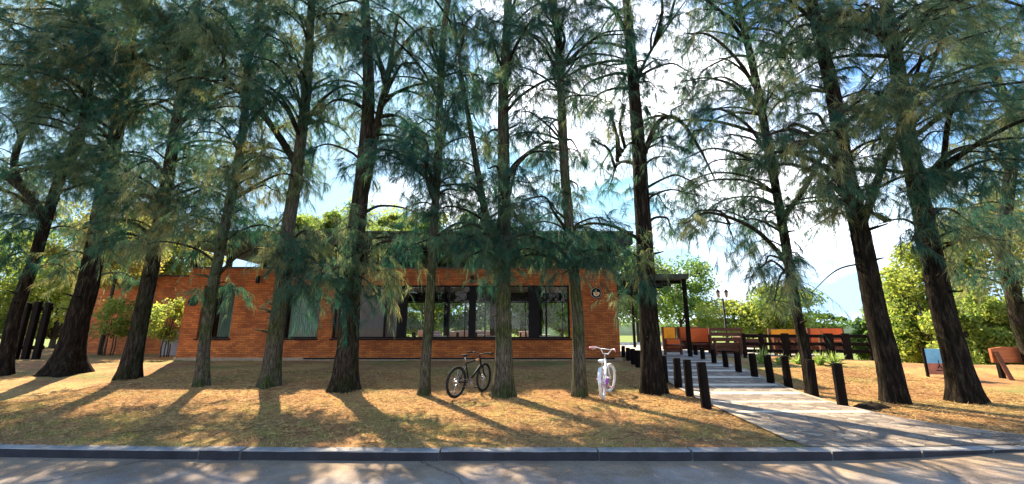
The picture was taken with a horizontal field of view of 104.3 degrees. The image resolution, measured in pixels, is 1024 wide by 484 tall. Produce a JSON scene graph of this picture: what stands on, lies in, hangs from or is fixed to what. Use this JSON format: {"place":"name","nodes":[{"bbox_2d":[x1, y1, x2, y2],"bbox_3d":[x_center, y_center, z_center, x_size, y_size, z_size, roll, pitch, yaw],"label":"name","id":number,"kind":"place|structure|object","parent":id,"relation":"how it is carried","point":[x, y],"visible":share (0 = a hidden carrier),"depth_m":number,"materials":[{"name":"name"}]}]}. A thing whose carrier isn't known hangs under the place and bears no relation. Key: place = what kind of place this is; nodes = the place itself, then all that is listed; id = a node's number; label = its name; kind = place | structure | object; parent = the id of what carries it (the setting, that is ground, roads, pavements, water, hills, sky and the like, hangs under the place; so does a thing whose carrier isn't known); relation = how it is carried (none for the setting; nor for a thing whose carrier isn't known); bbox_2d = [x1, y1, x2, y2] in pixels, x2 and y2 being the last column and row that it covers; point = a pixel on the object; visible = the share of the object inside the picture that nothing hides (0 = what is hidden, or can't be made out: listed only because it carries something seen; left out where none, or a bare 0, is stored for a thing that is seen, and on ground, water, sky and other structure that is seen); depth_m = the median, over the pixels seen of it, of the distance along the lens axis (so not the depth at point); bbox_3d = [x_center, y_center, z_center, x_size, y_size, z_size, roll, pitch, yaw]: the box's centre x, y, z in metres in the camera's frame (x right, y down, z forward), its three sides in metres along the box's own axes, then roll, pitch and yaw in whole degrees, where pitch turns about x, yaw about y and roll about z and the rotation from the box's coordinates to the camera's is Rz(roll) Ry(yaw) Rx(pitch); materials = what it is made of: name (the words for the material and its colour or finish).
{"place":"outdoors","nodes":[
{"label":"outdoors","id":0,"kind":"place"},
{"bbox_2d":[418,330,440,336],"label":"lounge bench","id":1,"kind":"object","parent":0,"point":[420,333],"visible":0.18,"depth_m":26.32,"materials":[{"name":"pink paint"}]},
{"bbox_2d":[449,330,467,336],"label":"lounge bench","id":2,"kind":"object","parent":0,"point":[453,333],"visible":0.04,"depth_m":26.32,"materials":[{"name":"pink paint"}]},
{"bbox_2d":[476,330,489,336],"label":"lounge bench","id":3,"kind":"object","parent":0,"point":[482,332],"depth_m":26.32,"materials":[{"name":"pink paint"}]},
{"bbox_2d":[0,334,1023,449],"bbox_3d":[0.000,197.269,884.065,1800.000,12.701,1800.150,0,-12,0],"label":"ground","id":4,"kind":"structure","parent":0,"point":[21,383],"depth_m":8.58,"materials":[{"name":"plant"}]},
{"bbox_2d":[0,254,61,344],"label":"leafy tree","id":5,"kind":"object","parent":4,"relation":"on","point":[16,286],"visible":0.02,"depth_m":25.40,"materials":[{"name":"green plant"}]},
{"bbox_2d":[15,301,53,359],"bbox_3d":[-19.321,3.630,16.027,0.970,2.460,0.280,0,-12,0],"label":"timber screen","id":6,"kind":"object","parent":4,"relation":"on","point":[28,347],"visible":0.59,"depth_m":16.00,"materials":[{"name":"wood"}]},
{"bbox_2d":[0,220,73,338],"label":"leafy tree","id":7,"kind":"object","parent":4,"relation":"on","point":[3,313],"visible":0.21,"depth_m":24.02,"materials":[{"name":"green plant"}]},
{"bbox_2d":[0,260,78,347],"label":"leafy tree","id":8,"kind":"object","parent":4,"relation":"on","point":[55,326],"visible":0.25,"depth_m":23.95,"materials":[{"name":"green plant"}]},
{"bbox_2d":[0,0,193,375],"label":"casuarina tree","id":9,"kind":"object","parent":4,"relation":"on","point":[42,227],"visible":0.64,"depth_m":12.45,"materials":[{"name":"green plant"}]},
{"bbox_2d":[24,199,182,275],"bbox_3d":[-26.429,2.010,26.793,7.133,10.143,8.263,6,-14,-27],"label":"leafy tree","id":10,"kind":"object","parent":4,"relation":"on","point":[51,249],"visible":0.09,"depth_m":24.14,"materials":[{"name":"green plant"}]},
{"bbox_2d":[0,0,221,377],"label":"casuarina tree","id":11,"kind":"object","parent":4,"relation":"on","point":[69,356],"visible":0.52,"depth_m":12.65,"materials":[{"name":"green plant"}]},
{"bbox_2d":[88,295,135,355],"bbox_3d":[-17.969,3.888,18.075,1.901,2.880,1.804,0,-12,0],"label":"leafy shrub","id":12,"kind":"object","parent":4,"relation":"on","point":[122,323],"visible":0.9,"depth_m":17.91,"materials":[{"name":"green plant"}]},
{"bbox_2d":[71,214,171,354],"bbox_3d":[-18.742,1.974,19.089,3.919,7.044,3.698,-6,-13,25],"label":"leafy tree","id":13,"kind":"object","parent":4,"relation":"on","point":[136,270],"visible":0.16,"depth_m":18.73,"materials":[{"name":"green plant"}]},
{"bbox_2d":[87,275,189,353],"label":"brick wing","id":14,"kind":"structure","parent":4,"relation":"on","point":[171,287],"depth_m":19.81,"materials":[{"name":"brick"}]},
{"bbox_2d":[23,0,276,380],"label":"casuarina tree","id":15,"kind":"object","parent":4,"relation":"on","point":[130,366],"visible":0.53,"depth_m":11.89,"materials":[{"name":"green plant"}]},
{"bbox_2d":[147,297,184,356],"bbox_3d":[-14.807,3.741,17.134,1.568,2.773,2.062,-8,-14,33],"label":"leafy shrub","id":16,"kind":"object","parent":4,"relation":"on","point":[169,333],"visible":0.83,"depth_m":17.05,"materials":[{"name":"green plant"}]},
{"bbox_2d":[159,332,179,355],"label":"garden wall","id":17,"kind":"structure","parent":4,"relation":"on","point":[173,349],"depth_m":18.00,"materials":[{"name":"grey paint"}]},
{"bbox_2d":[126,222,226,274],"bbox_3d":[-23.995,2.873,27.545,6.781,8.813,6.364,0,-12,0],"label":"leafy tree","id":18,"kind":"object","parent":4,"relation":"on","point":[167,266],"visible":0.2,"depth_m":26.78,"materials":[{"name":"green plant"}]},
{"bbox_2d":[80,0,329,387],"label":"casuarina tree","id":19,"kind":"object","parent":4,"relation":"on","point":[239,165],"visible":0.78,"depth_m":11.00,"materials":[{"name":"green plant"}]},
{"bbox_2d":[143,0,396,389],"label":"casuarina tree","id":20,"kind":"object","parent":4,"relation":"on","point":[270,375],"visible":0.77,"depth_m":10.98,"materials":[{"name":"green plant"}]},
{"bbox_2d":[267,212,322,266],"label":"leafy tree","id":21,"kind":"object","parent":4,"relation":"on","point":[306,218],"visible":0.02,"depth_m":35.42,"materials":[{"name":"green plant"}]},
{"bbox_2d":[317,196,401,230],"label":"leafy tree","id":22,"kind":"object","parent":4,"relation":"on","point":[348,207],"visible":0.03,"depth_m":37.62,"materials":[{"name":"green plant"}]},
{"bbox_2d":[288,0,457,393],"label":"casuarina tree","id":23,"kind":"object","parent":4,"relation":"on","point":[345,377],"visible":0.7,"depth_m":10.45,"materials":[{"name":"green plant"}]},
{"bbox_2d":[330,0,513,395],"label":"casuarina tree","id":24,"kind":"object","parent":4,"relation":"on","point":[409,145],"visible":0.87,"depth_m":9.70,"materials":[{"name":"green plant"}]},
{"bbox_2d":[406,303,458,336],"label":"leafy tree","id":25,"kind":"object","parent":4,"relation":"on","point":[414,324],"visible":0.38,"depth_m":32.89,"materials":[{"name":"green plant"}]},
{"bbox_2d":[405,212,459,230],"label":"leafy tree","id":26,"kind":"object","parent":4,"relation":"on","point":[443,221],"visible":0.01,"depth_m":35.50,"materials":[{"name":"green plant"}]},
{"bbox_2d":[173,231,692,360],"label":"brick building","id":27,"kind":"structure","parent":4,"relation":"on","point":[235,336],"depth_m":15.67,"materials":[{"name":"red brick"}]},
{"bbox_2d":[193,286,235,339],"bbox_3d":[-11.565,2.763,15.633,1.370,2.110,0.250,0,-12,0],"label":"window","id":28,"kind":"structure","parent":27,"relation":"in","point":[206,286],"depth_m":15.62,"materials":[{"name":"black metal"}]},
{"bbox_2d":[284,286,321,339],"bbox_3d":[-8.200,2.763,15.633,1.420,2.110,0.250,0,-12,0],"label":"window","id":29,"kind":"structure","parent":27,"relation":"in","point":[288,312],"depth_m":15.55,"materials":[{"name":"black metal"}]},
{"bbox_2d":[295,214,322,230],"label":"roof shrub","id":30,"kind":"object","parent":27,"relation":"on","point":[299,221],"visible":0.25,"depth_m":17.21,"materials":[{"name":"green plant"}]},
{"bbox_2d":[304,247,344,266],"bbox_3d":[-7.774,0.739,16.653,2.533,1.200,1.152,0,-12,0],"label":"roof shrub","id":31,"kind":"object","parent":27,"relation":"on","point":[325,251],"visible":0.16,"depth_m":16.56,"materials":[{"name":"green plant"}]},
{"bbox_2d":[314,210,347,230],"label":"roof shrub","id":32,"kind":"object","parent":27,"relation":"on","point":[328,220],"visible":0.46,"depth_m":16.74,"materials":[{"name":"green plant"}]},
{"bbox_2d":[366,209,414,230],"bbox_3d":[-5.264,-0.647,17.323,2.122,1.408,1.558,-5,-13,20],"label":"roof shrub","id":33,"kind":"object","parent":27,"relation":"on","point":[393,217],"visible":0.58,"depth_m":16.88,"materials":[{"name":"green plant"}]},
{"bbox_2d":[379,245,411,266],"bbox_3d":[-4.789,0.667,16.505,1.451,1.278,1.045,0,-12,0],"label":"roof shrub","id":34,"kind":"object","parent":27,"relation":"on","point":[407,259],"visible":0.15,"depth_m":16.42,"materials":[{"name":"green plant"}]},
{"bbox_2d":[399,211,429,235],"bbox_3d":[-3.860,-0.697,17.025,1.573,1.352,1.646,-8,-15,34],"label":"roof shrub","id":35,"kind":"object","parent":27,"relation":"on","point":[422,225],"visible":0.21,"depth_m":16.56,"materials":[{"name":"green plant"}]},
{"bbox_2d":[329,286,571,339],"bbox_3d":[-2.360,2.776,15.692,9.340,2.110,0.370,0,-12,0],"label":"window","id":36,"kind":"structure","parent":27,"relation":"in","point":[533,301],"depth_m":15.62,"materials":[{"name":"black metal"}]},
{"bbox_2d":[420,249,482,266],"bbox_3d":[-2.465,0.776,16.619,2.818,1.113,0.716,0,-12,0],"label":"roof shrub","id":37,"kind":"object","parent":27,"relation":"on","point":[442,260],"visible":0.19,"depth_m":16.48,"materials":[{"name":"green plant"}]},
{"bbox_2d":[303,302,614,358],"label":"window","id":38,"kind":"structure","parent":27,"relation":"in","point":[408,302],"depth_m":23.48,"materials":[{"name":"black metal"}]},
{"bbox_2d":[513,247,565,266],"bbox_3d":[1.294,0.748,16.520,2.592,1.123,1.091,0,-12,0],"label":"roof shrub","id":39,"kind":"object","parent":27,"relation":"on","point":[539,258],"visible":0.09,"depth_m":16.51,"materials":[{"name":"green plant"}]},
{"bbox_2d":[589,286,602,299],"bbox_3d":[3.317,2.009,15.693,0.552,0.552,0.069,0,-12,0],"label":"round sign","id":40,"kind":"object","parent":27,"relation":"attached to","point":[594,295],"visible":0.92,"depth_m":15.67,"materials":[{"name":"metal"}]},
{"bbox_2d":[440,303,489,330],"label":"leafy tree","id":41,"kind":"object","parent":4,"relation":"on","point":[458,325],"visible":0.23,"depth_m":33.23,"materials":[{"name":"green plant"}]},
{"bbox_2d":[446,351,493,397],"bbox_3d":[-1.010,3.102,9.416,1.658,0.968,0.686,10,-16,-40],"label":"mountain bicycle","id":42,"kind":"object","parent":4,"relation":"on","point":[477,371],"visible":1,"depth_m":9.23,"materials":[{"name":"black paint"}]},
{"bbox_2d":[376,0,588,398],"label":"casuarina tree","id":43,"kind":"object","parent":4,"relation":"on","point":[503,383],"visible":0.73,"depth_m":9.62,"materials":[{"name":"green plant"}]},
{"bbox_2d":[511,303,556,336],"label":"leafy tree","id":44,"kind":"object","parent":4,"relation":"on","point":[518,318],"visible":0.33,"depth_m":31.79,"materials":[{"name":"green plant"}]},
{"bbox_2d":[542,303,567,336],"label":"leafy tree","id":45,"kind":"object","parent":4,"relation":"on","point":[554,323],"visible":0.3,"depth_m":32.58,"materials":[{"name":"green plant"}]},
{"bbox_2d":[451,0,687,398],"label":"casuarina tree","id":46,"kind":"object","parent":4,"relation":"on","point":[560,63],"visible":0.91,"depth_m":9.86,"materials":[{"name":"green plant"}]},
{"bbox_2d":[589,346,615,399],"bbox_3d":[2.123,3.008,9.266,0.658,1.115,1.725,-8,-14,19],"label":"cruiser bicycle","id":47,"kind":"object","parent":4,"relation":"on","point":[605,380],"visible":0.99,"depth_m":9.15,"materials":[{"name":"white paint"}]},
{"bbox_2d":[626,348,630,360],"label":"bollard","id":48,"kind":"object","parent":4,"relation":"on","point":[628,357],"visible":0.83,"depth_m":15.24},
{"bbox_2d":[630,349,634,364],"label":"bollard","id":49,"kind":"object","parent":4,"relation":"on","point":[632,353],"visible":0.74,"depth_m":13.99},
{"bbox_2d":[635,350,639,367],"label":"bollard","id":50,"kind":"object","parent":4,"relation":"on","point":[637,358],"visible":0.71,"depth_m":13.27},
{"bbox_2d":[534,0,751,395],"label":"casuarina tree","id":51,"kind":"object","parent":4,"relation":"on","point":[652,379],"visible":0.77,"depth_m":10.59,"materials":[{"name":"green plant"}]},
{"bbox_2d":[616,237,673,341],"bbox_3d":[11.063,4.793,36.119,6.531,11.311,6.146,0,-12,0],"label":"leafy tree","id":52,"kind":"object","parent":4,"relation":"on","point":[636,314],"visible":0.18,"depth_m":34.88,"materials":[{"name":"green plant"}]},
{"bbox_2d":[662,356,668,382],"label":"bollard","id":53,"kind":"object","parent":4,"relation":"on","point":[664,358],"visible":0.47,"depth_m":10.85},
{"bbox_2d":[673,358,682,388],"bbox_3d":[4.268,3.467,10.255,0.195,0.930,0.198,5,-13,-22],"label":"bollard","id":54,"kind":"object","parent":4,"relation":"on","point":[677,372],"visible":0.88,"depth_m":10.21,"materials":[{"name":"wood"}]},
{"bbox_2d":[683,359,693,396],"bbox_3d":[4.116,3.259,9.276,0.203,1.007,0.194,-11,-16,42],"label":"bollard","id":55,"kind":"object","parent":4,"relation":"on","point":[688,379],"visible":0.88,"depth_m":9.23,"materials":[{"name":"wood"}]},
{"bbox_2d":[655,251,721,329],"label":"leafy tree","id":56,"kind":"object","parent":4,"relation":"on","point":[671,302],"visible":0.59,"depth_m":36.49,"materials":[{"name":"green plant"}]},
{"bbox_2d":[700,347,704,358],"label":"bollard","id":57,"kind":"object","parent":4,"relation":"on","point":[702,352],"visible":0.78,"depth_m":15.50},
{"bbox_2d":[696,362,711,408],"bbox_3d":[3.823,2.939,7.905,0.210,1.070,0.203,1,-12,-4],"label":"bollard","id":58,"kind":"object","parent":4,"relation":"on","point":[704,391],"visible":0.88,"depth_m":7.87,"materials":[{"name":"wood"}]},
{"bbox_2d":[711,349,716,362],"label":"bollard","id":59,"kind":"object","parent":4,"relation":"on","point":[713,356],"visible":0.79,"depth_m":14.13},
{"bbox_2d":[721,350,728,366],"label":"bollard","id":60,"kind":"object","parent":4,"relation":"on","point":[725,359],"visible":0.83,"depth_m":13.18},
{"bbox_2d":[690,298,776,342],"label":"leafy tree","id":61,"kind":"object","parent":4,"relation":"on","point":[708,320],"visible":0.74,"depth_m":31.23,"materials":[{"name":"green plant"}]},
{"bbox_2d":[733,352,741,371],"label":"bollard","id":62,"kind":"object","parent":4,"relation":"on","point":[737,361],"visible":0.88,"depth_m":12.32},
{"bbox_2d":[748,353,758,376],"bbox_3d":[7.064,3.698,11.633,0.196,0.863,0.200,4,-13,-19],"label":"bollard","id":63,"kind":"object","parent":4,"relation":"on","point":[753,365],"visible":0.88,"depth_m":11.59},
{"bbox_2d":[746,346,773,363],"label":"strap leaf plant","id":64,"kind":"object","parent":4,"relation":"on","point":[760,359],"visible":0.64,"depth_m":14.12,"materials":[{"name":"green plant"}]},
{"bbox_2d":[763,355,774,382],"bbox_3d":[7.008,3.552,10.828,0.204,0.933,0.194,-8,-14,32],"label":"bollard","id":65,"kind":"object","parent":4,"relation":"on","point":[768,365],"visible":0.88,"depth_m":10.79,"materials":[{"name":"wood"}]},
{"bbox_2d":[639,0,915,393],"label":"casuarina tree","id":66,"kind":"object","parent":4,"relation":"on","point":[758,101],"visible":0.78,"depth_m":10.27,"materials":[{"name":"green plant"}]},
{"bbox_2d":[772,352,793,364],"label":"strap leaf plant","id":67,"kind":"object","parent":4,"relation":"on","point":[777,359],"visible":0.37,"depth_m":13.75,"materials":[{"name":"green plant"}]},
{"bbox_2d":[735,281,837,333],"bbox_3d":[20.471,7.276,30.140,6.067,8.505,5.535,4,-13,-18],"label":"leafy tree","id":68,"kind":"object","parent":4,"relation":"on","point":[782,324],"visible":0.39,"depth_m":29.63,"materials":[{"name":"green plant"}]},
{"bbox_2d":[780,356,792,387],"bbox_3d":[7.136,3.455,10.319,0.196,0.974,0.206,7,-14,-28],"label":"bollard","id":69,"kind":"object","parent":4,"relation":"on","point":[786,372],"visible":0.88,"depth_m":10.29,"materials":[{"name":"wood"}]},
{"bbox_2d":[789,353,800,363],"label":"strap leaf plant","id":70,"kind":"object","parent":4,"relation":"on","point":[797,361],"visible":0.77,"depth_m":14.01,"materials":[{"name":"green plant"}]},
{"bbox_2d":[741,333,873,360],"bbox_3d":[12.094,4.346,16.314,4.994,1.180,0.140,-1,-12,7],"label":"rail fence","id":71,"kind":"object","parent":4,"relation":"on","point":[785,343],"visible":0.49,"depth_m":16.31,"materials":[{"name":"wood"}]},
{"bbox_2d":[805,359,819,396],"bbox_3d":[7.003,3.259,9.274,0.201,1.008,0.198,6,-14,-27],"label":"bollard","id":72,"kind":"object","parent":4,"relation":"on","point":[811,378],"visible":0.88,"depth_m":9.24,"materials":[{"name":"wood"}]},
{"bbox_2d":[812,350,830,364],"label":"strap leaf plant","id":73,"kind":"object","parent":4,"relation":"on","point":[820,360],"visible":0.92,"depth_m":13.85,"materials":[{"name":"green plant"}]},
{"bbox_2d":[804,313,854,353],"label":"leafy tree","id":74,"kind":"object","parent":4,"relation":"on","point":[844,320],"visible":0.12,"depth_m":37.43,"materials":[{"name":"green plant"}]},
{"bbox_2d":[823,351,847,364],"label":"strap leaf plant","id":75,"kind":"object","parent":4,"relation":"on","point":[833,359],"visible":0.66,"depth_m":13.63,"materials":[{"name":"green plant"}]},
{"bbox_2d":[831,363,848,405],"bbox_3d":[6.729,3.014,8.160,0.193,1.027,0.203,10,-15,-38],"label":"bollard","id":76,"kind":"object","parent":4,"relation":"on","point":[839,385],"visible":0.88,"depth_m":8.12,"materials":[{"name":"wood"}]},
{"bbox_2d":[717,0,997,404],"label":"casuarina tree","id":77,"kind":"object","parent":4,"relation":"on","point":[840,178],"visible":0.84,"depth_m":9.09,"materials":[{"name":"green plant"}]},
{"bbox_2d":[852,401,890,409],"bbox_3d":[7.160,3.226,7.886,0.810,0.127,0.386,0,-12,0],"label":"soil heap","id":78,"kind":"object","parent":4,"relation":"on","point":[870,405],"visible":0.98,"depth_m":7.82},
{"bbox_2d":[849,316,895,359],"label":"leafy tree","id":79,"kind":"object","parent":4,"relation":"on","point":[858,321],"visible":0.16,"depth_m":26.65,"materials":[{"name":"green plant"}]},
{"bbox_2d":[769,0,1023,404],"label":"casuarina tree","id":80,"kind":"object","parent":4,"relation":"on","point":[962,384],"visible":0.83,"depth_m":8.76,"materials":[{"name":"green plant"}]},
{"bbox_2d":[859,287,934,363],"bbox_3d":[23.125,6.021,23.083,3.669,7.146,3.866,0,-12,0],"label":"leafy tree","id":81,"kind":"object","parent":4,"relation":"on","point":[916,325],"visible":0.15,"depth_m":22.70,"materials":[{"name":"green plant"}]},
{"bbox_2d":[920,347,943,376],"bbox_3d":[12.571,3.582,11.729,0.720,0.919,0.062,-2,-12,10],"label":"information panel","id":82,"kind":"object","parent":4,"relation":"on","point":[932,361],"visible":0.56,"depth_m":11.75,"materials":[{"name":"blue paint"}]},
{"bbox_2d":[880,242,990,362],"bbox_3d":[23.014,4.138,21.584,4.899,9.537,4.981,0,-12,0],"label":"leafy tree","id":83,"kind":"object","parent":4,"relation":"on","point":[896,282],"visible":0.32,"depth_m":22.11,"materials":[{"name":"green plant"}]},
{"bbox_2d":[892,211,1023,347],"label":"leafy tree","id":84,"kind":"object","parent":4,"relation":"on","point":[919,268],"visible":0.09,"depth_m":20.56,"materials":[{"name":"green plant"}]},
{"bbox_2d":[900,0,1023,363],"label":"casuarina tree","id":85,"kind":"object","parent":4,"relation":"on","point":[1015,307],"visible":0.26,"depth_m":11.93,"materials":[{"name":"green plant"}]},
{"bbox_2d":[917,287,1017,364],"bbox_3d":[20.563,4.304,17.920,3.328,4.676,3.213,0,-12,0],"label":"leafy tree","id":86,"kind":"object","parent":4,"relation":"on","point":[971,321],"visible":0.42,"depth_m":17.36,"materials":[{"name":"green plant"}]},
{"bbox_2d":[939,161,1023,364],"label":"leafy tree","id":87,"kind":"object","parent":4,"relation":"on","point":[1019,256],"visible":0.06,"depth_m":20.35,"materials":[{"name":"green plant"}]},
{"bbox_2d":[958,294,1023,364],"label":"leafy tree","id":88,"kind":"object","parent":4,"relation":"on","point":[1004,308],"visible":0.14,"depth_m":17.40,"materials":[{"name":"green plant"}]},
{"bbox_2d":[988,347,1022,380],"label":"wooden board sign","id":89,"kind":"object","parent":4,"relation":"on","point":[1000,357],"visible":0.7,"depth_m":11.54,"materials":[{"name":"wood"}]},
{"bbox_2d":[0,452,1023,483],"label":"road","id":90,"kind":"structure","parent":0,"point":[1000,468],"depth_m":4.68,"materials":[{"name":"asphalt"}]},
{"bbox_2d":[0,443,1023,460],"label":"kerb","id":91,"kind":"structure","parent":90,"relation":"on","point":[501,454],"depth_m":5.12,"materials":[{"name":"concrete"}]},
{"bbox_2d":[0,0,1023,449],"label":"sky","id":92,"kind":"structure","parent":0,"point":[842,286],"materials":[{"name":"white"}]},
{"bbox_2d":[442,321,862,335],"bbox_3d":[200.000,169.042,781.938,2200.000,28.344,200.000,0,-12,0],"label":"hills","id":93,"kind":"structure","parent":0,"point":[624,331],"depth_m":706.13,"materials":[{"name":"plant"}]},
{"bbox_2d":[620,342,837,356],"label":"patio","id":94,"kind":"structure","parent":0,"point":[630,346],"depth_m":19.48,"materials":[{"name":"concrete"}]},
{"bbox_2d":[661,327,676,348],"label":"booth bench","id":95,"kind":"object","parent":94,"relation":"on","point":[668,332],"visible":0.55,"depth_m":22.33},
{"bbox_2d":[663,338,684,354],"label":"booth bench","id":96,"kind":"object","parent":94,"relation":"on","point":[673,345],"visible":1,"depth_m":17.95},
{"bbox_2d":[676,327,700,348],"bbox_3d":[9.098,4.925,20.171,1.211,1.236,0.610,0,-12,0],"label":"booth bench","id":97,"kind":"object","parent":94,"relation":"on","point":[681,332],"visible":0.35,"depth_m":20.38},
{"bbox_2d":[685,328,709,352],"bbox_3d":[9.041,4.718,19.090,1.097,1.186,0.610,0,-12,0],"label":"booth bench","id":98,"kind":"object","parent":94,"relation":"on","point":[699,337],"visible":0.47,"depth_m":19.27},
{"bbox_2d":[716,289,729,342],"bbox_3d":[12.871,4.603,24.070,0.742,3.500,0.280,0,-12,0],"label":"street lamp","id":99,"kind":"object","parent":94,"relation":"on","point":[726,296],"visible":0.78,"depth_m":24.23,"materials":[{"name":"metal"}]},
{"bbox_2d":[708,328,742,353],"bbox_3d":[10.034,4.669,18.860,1.564,1.187,0.560,0,-12,0],"label":"booth bench","id":100,"kind":"object","parent":94,"relation":"on","point":[710,334],"visible":0.49,"depth_m":18.68,"materials":[{"name":"wood"}]},
{"bbox_2d":[711,337,742,355],"bbox_3d":[9.439,4.621,17.643,1.167,0.771,0.560,0,-12,0],"label":"booth bench","id":101,"kind":"object","parent":94,"relation":"on","point":[729,350],"visible":0.88,"depth_m":17.41,"materials":[{"name":"wood"}]},
{"bbox_2d":[745,338,767,353],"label":"booth bench","id":102,"kind":"object","parent":94,"relation":"on","point":[753,340],"visible":0.22,"depth_m":18.29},
{"bbox_2d":[767,329,795,348],"bbox_3d":[13.525,4.806,19.378,1.721,1.136,0.610,0,-12,0],"label":"booth bench","id":103,"kind":"object","parent":94,"relation":"on","point":[779,331],"visible":0.22,"depth_m":19.60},
{"bbox_2d":[772,338,797,355],"bbox_3d":[12.054,4.643,17.741,1.016,0.768,0.560,0,-12,0],"label":"booth bench","id":104,"kind":"object","parent":94,"relation":"on","point":[779,339],"visible":0.42,"depth_m":17.51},
{"bbox_2d":[806,328,843,353],"bbox_3d":[14.727,4.571,18.406,1.709,1.187,0.610,0,-12,0],"label":"booth bench","id":105,"kind":"object","parent":94,"relation":"on","point":[836,331],"visible":0.41,"depth_m":18.63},
{"bbox_2d":[818,338,842,355],"bbox_3d":[14.116,4.599,17.648,1.258,0.814,0.560,0,-12,0],"label":"booth bench","id":106,"kind":"object","parent":94,"relation":"on","point":[823,347],"visible":0.12,"depth_m":17.42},
{"bbox_2d":[666,356,1023,445],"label":"path","id":107,"kind":"structure","parent":0,"point":[783,411],"depth_m":6.86,"materials":[{"name":"concrete"}]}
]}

